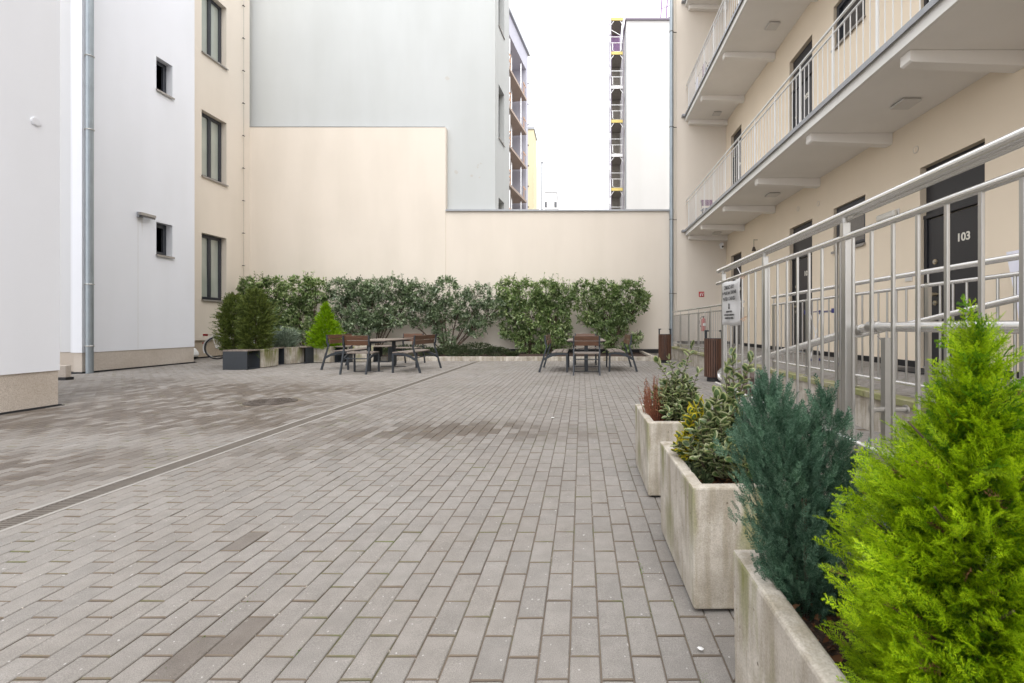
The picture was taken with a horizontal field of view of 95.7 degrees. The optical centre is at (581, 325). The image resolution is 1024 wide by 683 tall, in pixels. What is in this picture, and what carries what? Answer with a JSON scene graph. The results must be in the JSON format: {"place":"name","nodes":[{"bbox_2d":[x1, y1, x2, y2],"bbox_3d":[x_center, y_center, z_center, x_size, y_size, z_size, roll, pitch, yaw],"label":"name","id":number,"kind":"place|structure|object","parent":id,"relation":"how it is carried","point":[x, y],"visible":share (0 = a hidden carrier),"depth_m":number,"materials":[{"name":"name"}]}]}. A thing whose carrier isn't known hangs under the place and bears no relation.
{"place":"outdoors","nodes":[
{"label":"outdoors","id":0,"kind":"place"},
{"bbox_2d":[0,357,473,518],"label":"pavement","id":1,"kind":"structure","parent":0,"point":[96,429],"depth_m":5.52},
{"bbox_2d":[194,348,198,359],"bbox_3d":[-12.622,0.775,14.480,0.900,0.607,0.310,0,0,0],"label":"toy car","id":2,"kind":"object","parent":1,"relation":"on","point":[196,353],"visible":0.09,"depth_m":14.55,"materials":[{"name":"white paint"}]},
{"bbox_2d":[202,334,264,358],"bbox_3d":[-11.176,0.492,14.917,1.889,1.179,0.571,0,0,-1],"label":"bicycle","id":3,"kind":"object","parent":1,"relation":"on","point":[205,343],"visible":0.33,"depth_m":14.69,"materials":[{"name":"rubber"}]},
{"bbox_2d":[223,349,259,369],"bbox_3d":[-8.489,0.838,11.460,0.602,0.485,0.450,0,0,0],"label":"bench cube","id":4,"kind":"object","parent":1,"relation":"on","point":[237,359],"visible":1,"depth_m":11.23,"materials":[{"name":"metal"}]},
{"bbox_2d":[259,348,278,367],"bbox_3d":[-8.420,0.843,12.030,0.553,0.475,0.655,0,0,-4],"label":"concrete planter","id":5,"kind":"object","parent":1,"relation":"on","point":[269,358],"visible":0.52,"depth_m":11.95,"materials":[{"name":"concrete"}]},
{"bbox_2d":[208,292,252,350],"bbox_3d":[-9.118,-0.094,12.080,1.019,1.619,1.121,0,0,0],"label":"thuja","id":6,"kind":"object","parent":5,"relation":"on","point":[226,316],"visible":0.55,"depth_m":11.84,"materials":[{"name":"green plant"}]},
{"bbox_2d":[229,286,281,355],"bbox_3d":[-8.406,-0.098,11.927,1.175,1.856,1.160,0,0,0],"label":"thuja","id":7,"kind":"object","parent":5,"relation":"on","point":[263,329],"visible":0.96,"depth_m":11.75,"materials":[{"name":"green plant"}]},
{"bbox_2d":[242,398,297,405],"bbox_3d":[-4.430,1.094,6.540,0.659,0.052,0.659,0,0,0],"label":"manhole cover","id":8,"kind":"object","parent":1,"relation":"in","point":[270,401],"visible":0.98,"depth_m":6.48,"materials":[{"name":"metal"}]},
{"bbox_2d":[259,347,283,364],"bbox_3d":[-8.619,0.838,12.620,0.602,0.485,0.450,0,0,-4],"label":"bench cube","id":9,"kind":"object","parent":1,"relation":"on","point":[281,356],"visible":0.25,"depth_m":12.85,"materials":[{"name":"metal"}]},
{"bbox_2d":[284,347,303,363],"bbox_3d":[-8.430,0.843,13.150,0.690,0.475,0.492,0,0,10],"label":"concrete planter","id":10,"kind":"object","parent":1,"relation":"on","point":[293,355],"visible":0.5,"depth_m":12.94,"materials":[{"name":"concrete"}]},
{"bbox_2d":[267,325,302,346],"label":"grassy plant","id":11,"kind":"object","parent":10,"relation":"on","point":[283,336],"visible":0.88,"depth_m":12.98,"materials":[{"name":"green plant"}]},
{"bbox_2d":[292,346,314,363],"bbox_3d":[-8.050,0.838,13.421,0.450,0.485,0.602,0,0,8],"label":"bench cube","id":12,"kind":"object","parent":1,"relation":"on","point":[308,354],"visible":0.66,"depth_m":13.23,"materials":[{"name":"metal"}]},
{"bbox_2d":[310,346,334,362],"bbox_3d":[-7.620,0.843,13.620,0.690,0.475,0.492,0,0,8],"label":"concrete planter","id":13,"kind":"object","parent":1,"relation":"on","point":[319,353],"visible":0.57,"depth_m":13.38,"materials":[{"name":"concrete"}]},
{"bbox_2d":[302,301,346,348],"bbox_3d":[-7.615,-0.020,13.623,1.166,1.434,1.203,0,0,0],"label":"lime cone conifer","id":14,"kind":"object","parent":13,"relation":"on","point":[329,326],"visible":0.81,"depth_m":13.48,"materials":[{"name":"green plant"}]},
{"bbox_2d":[320,334,366,369],"bbox_3d":[-6.057,0.650,11.849,0.694,0.860,1.293,0,0,-2],"label":"garden bench","id":15,"kind":"object","parent":1,"relation":"on","point":[334,339],"visible":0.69,"depth_m":11.34,"materials":[{"name":"metal"}]},
{"bbox_2d":[335,345,360,362],"bbox_3d":[-7.020,0.838,13.781,0.450,0.485,0.602,0,0,4],"label":"bench cube","id":16,"kind":"object","parent":1,"relation":"on","point":[338,358],"visible":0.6,"depth_m":13.63,"materials":[{"name":"metal"}]},
{"bbox_2d":[339,336,379,374],"bbox_3d":[-5.060,0.650,10.483,0.603,0.860,0.694,0,0,0],"label":"garden chair","id":17,"kind":"object","parent":1,"relation":"on","point":[354,353],"visible":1,"depth_m":10.31,"materials":[{"name":"metal"}]},
{"bbox_2d":[347,338,412,371],"bbox_3d":[-5.003,0.709,11.500,0.905,0.742,1.600,0,0,2],"label":"garden table","id":18,"kind":"object","parent":1,"relation":"on","point":[384,340],"visible":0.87,"depth_m":11.29,"materials":[{"name":"metal"}]},
{"bbox_2d":[373,345,396,361],"bbox_3d":[-5.950,0.838,13.901,0.450,0.485,0.602,0,0,0],"label":"bench cube","id":19,"kind":"object","parent":1,"relation":"on","point":[377,348],"visible":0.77,"depth_m":13.74,"materials":[{"name":"metal"}]},
{"bbox_2d":[396,333,425,364],"bbox_3d":[-4.849,0.650,13.017,0.603,0.860,0.694,0,0,2],"label":"garden chair","id":20,"kind":"object","parent":1,"relation":"on","point":[406,335],"visible":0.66,"depth_m":13.17,"materials":[{"name":"metal"}]},
{"bbox_2d":[392,334,441,372],"bbox_3d":[-3.963,0.650,11.127,0.694,0.860,1.293,0,0,4],"label":"garden bench","id":21,"kind":"object","parent":1,"relation":"on","point":[417,340],"visible":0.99,"depth_m":10.90,"materials":[{"name":"metal"}]},
{"bbox_2d":[0,354,868,682],"bbox_3d":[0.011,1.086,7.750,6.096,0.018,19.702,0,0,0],"label":"pavement","id":22,"kind":"structure","parent":0,"point":[110,556],"depth_m":2.12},
{"bbox_2d":[0,361,480,531],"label":"drain channel","id":23,"kind":"object","parent":22,"relation":"in","point":[27,516],"visible":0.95,"depth_m":3.47,"materials":[{"name":"metal"}]},
{"bbox_2d":[5,390,719,682],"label":"grit","id":24,"kind":"object","parent":22,"relation":"on","point":[360,555],"visible":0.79,"depth_m":2.19,"materials":[{"name":"stone"}]},
{"bbox_2d":[353,345,376,361],"bbox_3d":[-6.520,0.843,13.860,0.690,0.475,0.451,0,0,2],"label":"concrete planter","id":25,"kind":"object","parent":22,"relation":"on","point":[361,355],"visible":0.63,"depth_m":13.64,"materials":[{"name":"concrete"}]},
{"bbox_2d":[202,541,706,680],"bbox_3d":[-0.465,1.082,1.897,1.710,0.015,1.062,0,0,0],"label":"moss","id":26,"kind":"object","parent":22,"relation":"on","point":[641,574],"visible":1,"depth_m":1.72,"materials":[{"name":"green plant"}]},
{"bbox_2d":[538,334,569,371],"bbox_3d":[-0.657,0.650,11.250,0.694,0.860,1.293,0,0,0],"label":"garden chair","id":27,"kind":"object","parent":22,"relation":"on","point":[555,352],"visible":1,"depth_m":10.61,"materials":[{"name":"metal"}]},
{"bbox_2d":[575,333,596,364],"bbox_3d":[0.110,0.650,12.887,0.603,0.860,0.694,0,0,0],"label":"garden chair","id":28,"kind":"object","parent":22,"relation":"on","point":[595,348],"visible":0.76,"depth_m":12.63,"materials":[{"name":"metal"}]},
{"bbox_2d":[567,338,605,371],"bbox_3d":[0.107,0.709,11.500,0.905,0.742,1.600,0,0,0],"label":"garden table","id":29,"kind":"object","parent":22,"relation":"on","point":[570,340],"visible":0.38,"depth_m":10.81,"materials":[{"name":"metal"}]},
{"bbox_2d":[573,336,600,375],"bbox_3d":[0.110,0.650,10.293,0.603,0.860,0.694,0,0,0],"label":"garden chair","id":30,"kind":"object","parent":22,"relation":"on","point":[587,341],"visible":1,"depth_m":10.12,"materials":[{"name":"metal"}]},
{"bbox_2d":[606,334,637,371],"bbox_3d":[0.977,0.650,11.420,0.694,0.860,1.293,0,0,0],"label":"garden chair","id":31,"kind":"object","parent":22,"relation":"on","point":[619,351],"visible":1,"depth_m":10.79,"materials":[{"name":"metal"}]},
{"bbox_2d":[635,404,684,496],"bbox_3d":[0.617,0.843,3.215,0.410,0.475,0.690,0,0,0],"label":"concrete planter","id":32,"kind":"object","parent":22,"relation":"on","point":[650,434],"visible":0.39,"depth_m":2.88,"materials":[{"name":"concrete"}]},
{"bbox_2d":[638,374,668,420],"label":"dry shrub","id":33,"kind":"object","parent":32,"relation":"on","point":[652,412],"visible":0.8,"depth_m":3.14,"materials":[{"name":"brown plant"}]},
{"bbox_2d":[651,340,702,420],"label":"variegated shrub","id":34,"kind":"object","parent":32,"relation":"on","point":[675,400],"visible":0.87,"depth_m":3.09,"materials":[{"name":"green plant"}]},
{"bbox_2d":[658,329,670,362],"bbox_3d":[2.431,0.583,13.400,0.372,0.995,0.372,0,0,0],"label":"litter bin","id":35,"kind":"object","parent":22,"relation":"on","point":[664,345],"visible":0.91,"depth_m":13.25,"materials":[{"name":"wood"}]},
{"bbox_2d":[704,330,720,381],"bbox_3d":[2.581,0.583,8.950,0.372,0.995,0.372,0,0,-7],"label":"litter bin","id":36,"kind":"object","parent":22,"relation":"on","point":[712,357],"visible":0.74,"depth_m":8.81,"materials":[{"name":"wood"}]},
{"bbox_2d":[660,442,787,608],"bbox_3d":[0.617,0.843,2.064,0.410,0.475,0.690,0,0,-1],"label":"concrete planter","id":37,"kind":"object","parent":22,"relation":"on","point":[704,535],"visible":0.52,"depth_m":1.72,"materials":[{"name":"concrete"}]},
{"bbox_2d":[670,393,703,465],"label":"golden shrub","id":38,"kind":"object","parent":37,"relation":"on","point":[696,412],"visible":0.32,"depth_m":2.09,"materials":[{"name":"yellow plant"}]},
{"bbox_2d":[685,460,713,483],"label":"creeping plant","id":39,"kind":"object","parent":37,"relation":"on","point":[706,478],"visible":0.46,"depth_m":1.90,"materials":[{"name":"green plant"}]},
{"bbox_2d":[682,347,755,482],"bbox_3d":[0.611,0.377,1.974,0.344,0.574,0.345,0,0,0],"label":"variegated shrub","id":40,"kind":"object","parent":37,"relation":"on","point":[718,420],"visible":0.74,"depth_m":1.95,"materials":[{"name":"green plant"}]},
{"bbox_2d":[698,474,752,483],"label":"leaf litter","id":41,"kind":"object","parent":37,"relation":"on","point":[730,481],"visible":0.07,"depth_m":1.91,"materials":[{"name":"brown plant"}]},
{"bbox_2d":[727,371,772,395],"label":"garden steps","id":42,"kind":"structure","parent":22,"relation":"on","point":[751,380],"depth_m":7.37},
{"bbox_2d":[733,550,970,682],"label":"concrete planter","id":43,"kind":"object","parent":22,"relation":"on","point":[776,638],"visible":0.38,"depth_m":1.01,"materials":[{"name":"concrete"}]},
{"bbox_2d":[712,364,887,628],"bbox_3d":[0.539,0.391,1.087,0.396,0.604,0.305,0,0,-17],"label":"bluegreen cypress","id":44,"kind":"object","parent":43,"relation":"on","point":[800,491],"visible":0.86,"depth_m":1.05,"materials":[{"name":"green plant"}]},
{"bbox_2d":[772,574,957,679],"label":"leaf litter","id":45,"kind":"object","parent":43,"relation":"on","point":[837,658],"visible":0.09,"depth_m":0.97,"materials":[{"name":"brown plant"}]},
{"bbox_2d":[812,293,1023,682],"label":"lime conifer","id":46,"kind":"object","parent":43,"relation":"on","point":[931,588],"visible":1,"depth_m":0.71,"materials":[{"name":"green plant"}]},
{"bbox_2d":[509,0,668,208],"label":"sky","id":47,"kind":"structure","parent":0,"point":[567,41],"materials":[{"name":"white"}]},
{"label":"ground","id":48,"kind":"structure","parent":0,"visible":0},
{"bbox_2d":[0,0,62,414],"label":"apartment building","id":49,"kind":"structure","parent":48,"relation":"on","point":[29,199],"depth_m":5.87,"materials":[{"name":"white paint"}]},
{"bbox_2d":[58,365,73,379],"bbox_3d":[-10.660,0.955,9.165,0.880,0.330,0.150,0,0,0],"label":"stone step","id":50,"kind":"object","parent":48,"relation":"on","point":[64,372],"visible":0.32,"depth_m":9.12,"materials":[{"name":"beige stone"}]},
{"bbox_2d":[60,0,196,373],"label":"apartment building","id":51,"kind":"structure","parent":48,"relation":"on","point":[127,153],"depth_m":11.36,"materials":[{"name":"white paint"}]},
{"bbox_2d":[137,212,155,219],"bbox_3d":[-11.205,-2.820,11.810,0.130,0.140,0.420,0,0,0],"label":"wall lamp","id":52,"kind":"object","parent":51,"relation":"attached to","point":[144,215],"visible":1,"depth_m":11.73,"materials":[{"name":"metal"}]},
{"bbox_2d":[156,223,174,258],"bbox_3d":[-11.365,-2.300,12.400,0.290,0.920,0.520,0,0,0],"label":"window","id":53,"kind":"structure","parent":51,"relation":"in","point":[163,227],"depth_m":12.53,"materials":[{"name":"black glass"}]},
{"bbox_2d":[156,60,174,99],"bbox_3d":[-11.365,-6.685,12.400,0.290,0.930,0.520,0,0,0],"label":"window","id":54,"kind":"structure","parent":51,"relation":"in","point":[162,78],"depth_m":12.53,"materials":[{"name":"black glass"}]},
{"bbox_2d":[194,0,249,358],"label":"apartment building","id":55,"kind":"structure","parent":48,"relation":"on","point":[222,146],"depth_m":16.23,"materials":[{"name":"beige paint"}]},
{"bbox_2d":[201,234,222,301],"bbox_3d":[-12.755,-1.970,15.825,0.310,2.280,1.110,0,0,0],"label":"window","id":56,"kind":"structure","parent":55,"relation":"in","point":[211,246],"depth_m":15.96,"materials":[{"name":"grey glass"}]},
{"bbox_2d":[201,113,228,186],"bbox_3d":[-12.755,-6.090,15.825,0.310,2.260,1.110,0,0,0],"label":"window","id":57,"kind":"structure","parent":55,"relation":"in","point":[211,128],"depth_m":15.96,"materials":[{"name":"grey glass"}]},
{"bbox_2d":[201,0,228,70],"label":"window","id":58,"kind":"structure","parent":55,"relation":"in","point":[211,12],"depth_m":15.96,"materials":[{"name":"grey glass"}]},
{"bbox_2d":[250,0,508,208],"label":"apartment building","id":59,"kind":"structure","parent":48,"relation":"on","point":[445,63],"depth_m":17.78,"materials":[{"name":"grey paint"}]},
{"bbox_2d":[249,126,673,353],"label":"boundary wall","id":60,"kind":"structure","parent":48,"relation":"on","point":[353,202],"depth_m":17.50,"materials":[{"name":"beige paint"}]},
{"bbox_2d":[346,351,653,360],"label":"kerb","id":61,"kind":"structure","parent":48,"relation":"on","point":[648,357],"depth_m":14.07,"materials":[{"name":"concrete"}]},
{"bbox_2d":[382,352,645,356],"bbox_3d":[-2.650,1.065,15.840,9.700,0.110,3.320,0,0,0],"label":"planting bed","id":62,"kind":"object","parent":48,"relation":"on","point":[601,354],"visible":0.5,"depth_m":16.13,"materials":[{"name":"soil"}]},
{"bbox_2d":[235,271,290,346],"bbox_3d":[-11.427,-0.473,16.667,2.141,3.033,0.966,0,0,0],"label":"bush","id":63,"kind":"object","parent":62,"relation":"on","point":[278,295],"visible":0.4,"depth_m":16.52,"materials":[{"name":"green plant"}]},
{"bbox_2d":[276,271,330,345],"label":"bush","id":64,"kind":"object","parent":62,"relation":"on","point":[309,299],"visible":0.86,"depth_m":16.52,"materials":[{"name":"green plant"}]},
{"bbox_2d":[325,274,390,347],"bbox_3d":[-8.101,-0.435,16.602,2.545,2.969,1.113,0,0,0],"label":"bush","id":65,"kind":"object","parent":62,"relation":"on","point":[366,301],"visible":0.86,"depth_m":16.50,"materials":[{"name":"green plant"}]},
{"bbox_2d":[369,270,425,344],"bbox_3d":[-6.663,-0.468,16.577,2.125,3.026,1.097,0,0,0],"label":"bush","id":66,"kind":"object","parent":62,"relation":"on","point":[394,309],"visible":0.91,"depth_m":16.48,"materials":[{"name":"green plant"}]},
{"bbox_2d":[402,276,457,349],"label":"bush","id":67,"kind":"object","parent":62,"relation":"on","point":[434,315],"visible":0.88,"depth_m":16.55,"materials":[{"name":"green plant"}]},
{"bbox_2d":[382,342,519,356],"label":"ground cover","id":68,"kind":"object","parent":62,"relation":"on","point":[447,350],"visible":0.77,"depth_m":14.96,"materials":[{"name":"green plant"}]},
{"bbox_2d":[428,275,512,345],"bbox_3d":[-3.997,-0.407,16.605,3.022,2.921,1.111,0,0,0],"label":"bush","id":69,"kind":"object","parent":62,"relation":"on","point":[477,319],"visible":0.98,"depth_m":16.51,"materials":[{"name":"green plant"}]},
{"bbox_2d":[491,274,551,353],"bbox_3d":[-2.138,-0.404,16.694,2.329,3.152,1.032,0,0,0],"label":"bush","id":70,"kind":"object","parent":62,"relation":"on","point":[519,305],"visible":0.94,"depth_m":16.54,"materials":[{"name":"green plant"}]},
{"bbox_2d":[529,272,577,353],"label":"bush","id":71,"kind":"object","parent":62,"relation":"on","point":[559,305],"visible":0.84,"depth_m":16.53,"materials":[{"name":"green plant"}]},
{"bbox_2d":[563,275,651,352],"bbox_3d":[0.954,-0.397,16.647,3.268,2.882,1.096,0,0,0],"label":"bush","id":72,"kind":"object","parent":62,"relation":"on","point":[597,320],"visible":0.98,"depth_m":16.55,"materials":[{"name":"green plant"}]},
{"bbox_2d":[617,330,644,352],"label":"bush","id":73,"kind":"object","parent":62,"relation":"on","point":[640,336],"visible":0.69,"depth_m":16.41,"materials":[{"name":"green plant"}]},
{"bbox_2d":[509,6,529,208],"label":"construction building","id":74,"kind":"structure","parent":48,"relation":"on","point":[519,53],"depth_m":39.79,"materials":[{"name":"concrete"}]},
{"bbox_2d":[528,127,536,208],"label":"distant house","id":75,"kind":"structure","parent":48,"relation":"on","point":[532,137],"depth_m":50.00,"materials":[{"name":"yellow paint"}]},
{"bbox_2d":[536,164,538,208],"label":"distant house","id":76,"kind":"structure","parent":48,"relation":"on","point":[537,189],"depth_m":58.11,"materials":[{"name":"beige paint"}]},
{"bbox_2d":[540,161,542,208],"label":"chimney flue","id":77,"kind":"object","parent":48,"relation":"on","point":[541,162],"visible":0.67,"depth_m":61.88,"materials":[{"name":"metal"}]},
{"bbox_2d":[544,191,558,208],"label":"distant house","id":78,"kind":"structure","parent":48,"relation":"on","point":[551,200],"depth_m":110.00,"materials":[{"name":"paint"}]},
{"bbox_2d":[602,0,622,208],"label":"scaffold","id":79,"kind":"object","parent":48,"relation":"on","point":[615,116],"visible":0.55,"depth_m":28.30,"materials":[{"name":"grey metal"}]},
{"bbox_2d":[621,18,668,208],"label":"apartment building","id":80,"kind":"structure","parent":48,"relation":"on","point":[645,115],"depth_m":26.50,"materials":[{"name":"paint"}]},
{"bbox_2d":[660,0,668,17],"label":"scaffold","id":81,"kind":"object","parent":80,"relation":"on","point":[667,6],"visible":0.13,"depth_m":29.46,"materials":[{"name":"white metal"}]},
{"bbox_2d":[671,344,964,435],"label":"retaining wall","id":82,"kind":"structure","parent":48,"relation":"on","point":[862,404],"depth_m":5.31,"materials":[{"name":"concrete"}]},
{"bbox_2d":[673,300,744,361],"bbox_3d":[3.020,0.103,11.849,0.080,1.153,6.578,0,0,0],"label":"walkway railing","id":83,"kind":"object","parent":82,"relation":"on","point":[683,329],"visible":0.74,"depth_m":11.98,"materials":[{"name":"metal"}]},
{"bbox_2d":[770,253,1018,401],"bbox_3d":[3.020,0.073,2.930,0.080,1.215,8.640,0,0,0],"label":"walkway railing","id":84,"kind":"object","parent":82,"relation":"on","point":[927,286],"visible":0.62,"depth_m":4.33,"materials":[{"name":"metal"}]},
{"bbox_2d":[855,295,1018,339],"bbox_3d":[2.909,-0.072,1.600,0.182,0.480,7.201,0,0,0],"label":"ramp handrail","id":85,"kind":"object","parent":84,"relation":"attached to","point":[1001,302],"visible":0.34,"depth_m":3.39,"materials":[{"name":"silver metal"}]},
{"bbox_2d":[669,0,1023,378],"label":"apartment building","id":86,"kind":"structure","parent":48,"relation":"on","point":[787,118],"depth_m":9.18,"materials":[{"name":"beige paint"}]},
{"bbox_2d":[696,63,708,89],"bbox_3d":[4.373,-8.433,16.100,0.470,0.914,1.416,0,0,0],"label":"clothes rack","id":87,"kind":"object","parent":86,"relation":"on","point":[702,69],"visible":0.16,"depth_m":15.77,"materials":[{"name":"metal"}]},
{"bbox_2d":[701,200,711,212],"bbox_3d":[4.400,-4.013,16.025,0.423,0.821,0.369,0,0,0],"label":"folding chair","id":88,"kind":"object","parent":86,"relation":"on","point":[702,203],"visible":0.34,"depth_m":16.10,"materials":[{"name":"metal"}]},
{"bbox_2d":[733,253,740,344],"bbox_3d":[5.588,-0.938,16.350,0.095,3.235,1.100,0,0,0],"label":"door","id":89,"kind":"structure","parent":86,"relation":"in","point":[737,257],"depth_m":16.34,"materials":[{"name":"metal"}]},
{"bbox_2d":[733,128,740,183],"bbox_3d":[5.587,-5.308,16.350,0.095,3.295,1.100,0,0,0],"label":"door","id":90,"kind":"structure","parent":86,"relation":"in","point":[738,133],"depth_m":16.49,"materials":[{"name":"metal"}]},
{"bbox_2d":[791,221,811,352],"bbox_3d":[5.568,-0.937,11.545,0.133,3.235,1.190,0,0,0],"label":"door","id":91,"kind":"structure","parent":86,"relation":"in","point":[806,243],"depth_m":11.66,"materials":[{"name":"metal"}]},
{"bbox_2d":[791,40,811,127],"bbox_3d":[5.587,-5.308,11.545,0.095,3.295,1.190,0,0,0],"label":"door","id":92,"kind":"structure","parent":86,"relation":"in","point":[808,48],"depth_m":11.58,"materials":[{"name":"glass"}]},
{"bbox_2d":[831,196,865,253],"bbox_3d":[5.542,-2.055,9.460,0.185,0.990,1.160,0,0,0],"label":"window","id":93,"kind":"structure","parent":86,"relation":"in","point":[858,222],"depth_m":9.32,"materials":[{"name":"grey glass"}]},
{"bbox_2d":[831,0,865,52],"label":"window","id":94,"kind":"structure","parent":86,"relation":"in","point":[842,6],"depth_m":9.63,"materials":[{"name":"grey glass"}]},
{"bbox_2d":[876,208,899,221],"bbox_3d":[5.444,-1.955,8.180,0.109,0.150,0.520,0,0,0],"label":"wall lamp","id":95,"kind":"object","parent":86,"relation":"attached to","point":[886,215],"visible":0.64,"depth_m":8.09,"materials":[{"name":"plastic"}]},
{"bbox_2d":[923,142,984,369],"bbox_3d":[5.568,-0.937,6.860,0.133,3.235,1.200,0,0,0],"label":"door","id":96,"kind":"structure","parent":86,"relation":"in","point":[963,223],"depth_m":6.87,"materials":[{"name":"metal"}]},
{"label":"ramp","id":97,"kind":"structure","parent":0,"visible":0},
{"bbox_2d":[717,320,1018,451],"bbox_3d":[1.540,0.529,1.809,0.180,1.102,6.618,0,0,0],"label":"ramp handrail","id":98,"kind":"object","parent":97,"relation":"on","point":[884,409],"visible":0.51,"depth_m":2.28,"materials":[{"name":"metal"}]},
{"bbox_2d":[761,437,1001,631],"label":"ramp kerb","id":99,"kind":"structure","parent":97,"relation":"attached to","point":[853,450],"depth_m":2.37,"materials":[{"name":"concrete"}]},
{"bbox_2d":[715,127,1023,488],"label":"ramp railing","id":100,"kind":"object","parent":99,"relation":"on","point":[992,150],"visible":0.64,"depth_m":2.31,"materials":[{"name":"silver metal"}]},
{"bbox_2d":[722,269,746,325],"bbox_3d":[1.402,-0.261,4.271,0.061,0.523,0.579,0,0,-2],"label":"notice sign","id":101,"kind":"object","parent":100,"relation":"attached to","point":[731,305],"visible":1,"depth_m":4.24,"materials":[{"name":"plastic"}]},
{"bbox_2d":[809,430,996,479],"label":"ramp paving","id":102,"kind":"structure","parent":97,"relation":"on","point":[865,437],"depth_m":3.86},
{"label":"raised walkway","id":103,"kind":"structure","parent":0,"visible":0},
{"bbox_2d":[681,344,1018,419],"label":"walkway paving","id":104,"kind":"structure","parent":103,"relation":"on","point":[905,390],"depth_m":7.01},
{"bbox_2d":[804,308,838,364],"bbox_3d":[4.485,0.190,8.380,0.350,0.980,1.060,0,0,0],"label":"drying rack","id":105,"kind":"object","parent":104,"relation":"on","point":[832,310],"visible":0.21,"depth_m":8.83,"materials":[{"name":"white metal"}]},
{"bbox_2d":[1006,250,1018,382],"bbox_3d":[5.232,-0.221,5.300,0.464,1.798,0.476,0,0,0],"label":"folded parasol","id":106,"kind":"object","parent":104,"relation":"on","point":[1013,266],"visible":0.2,"depth_m":5.35,"materials":[{"name":"fabric"}]}
]}

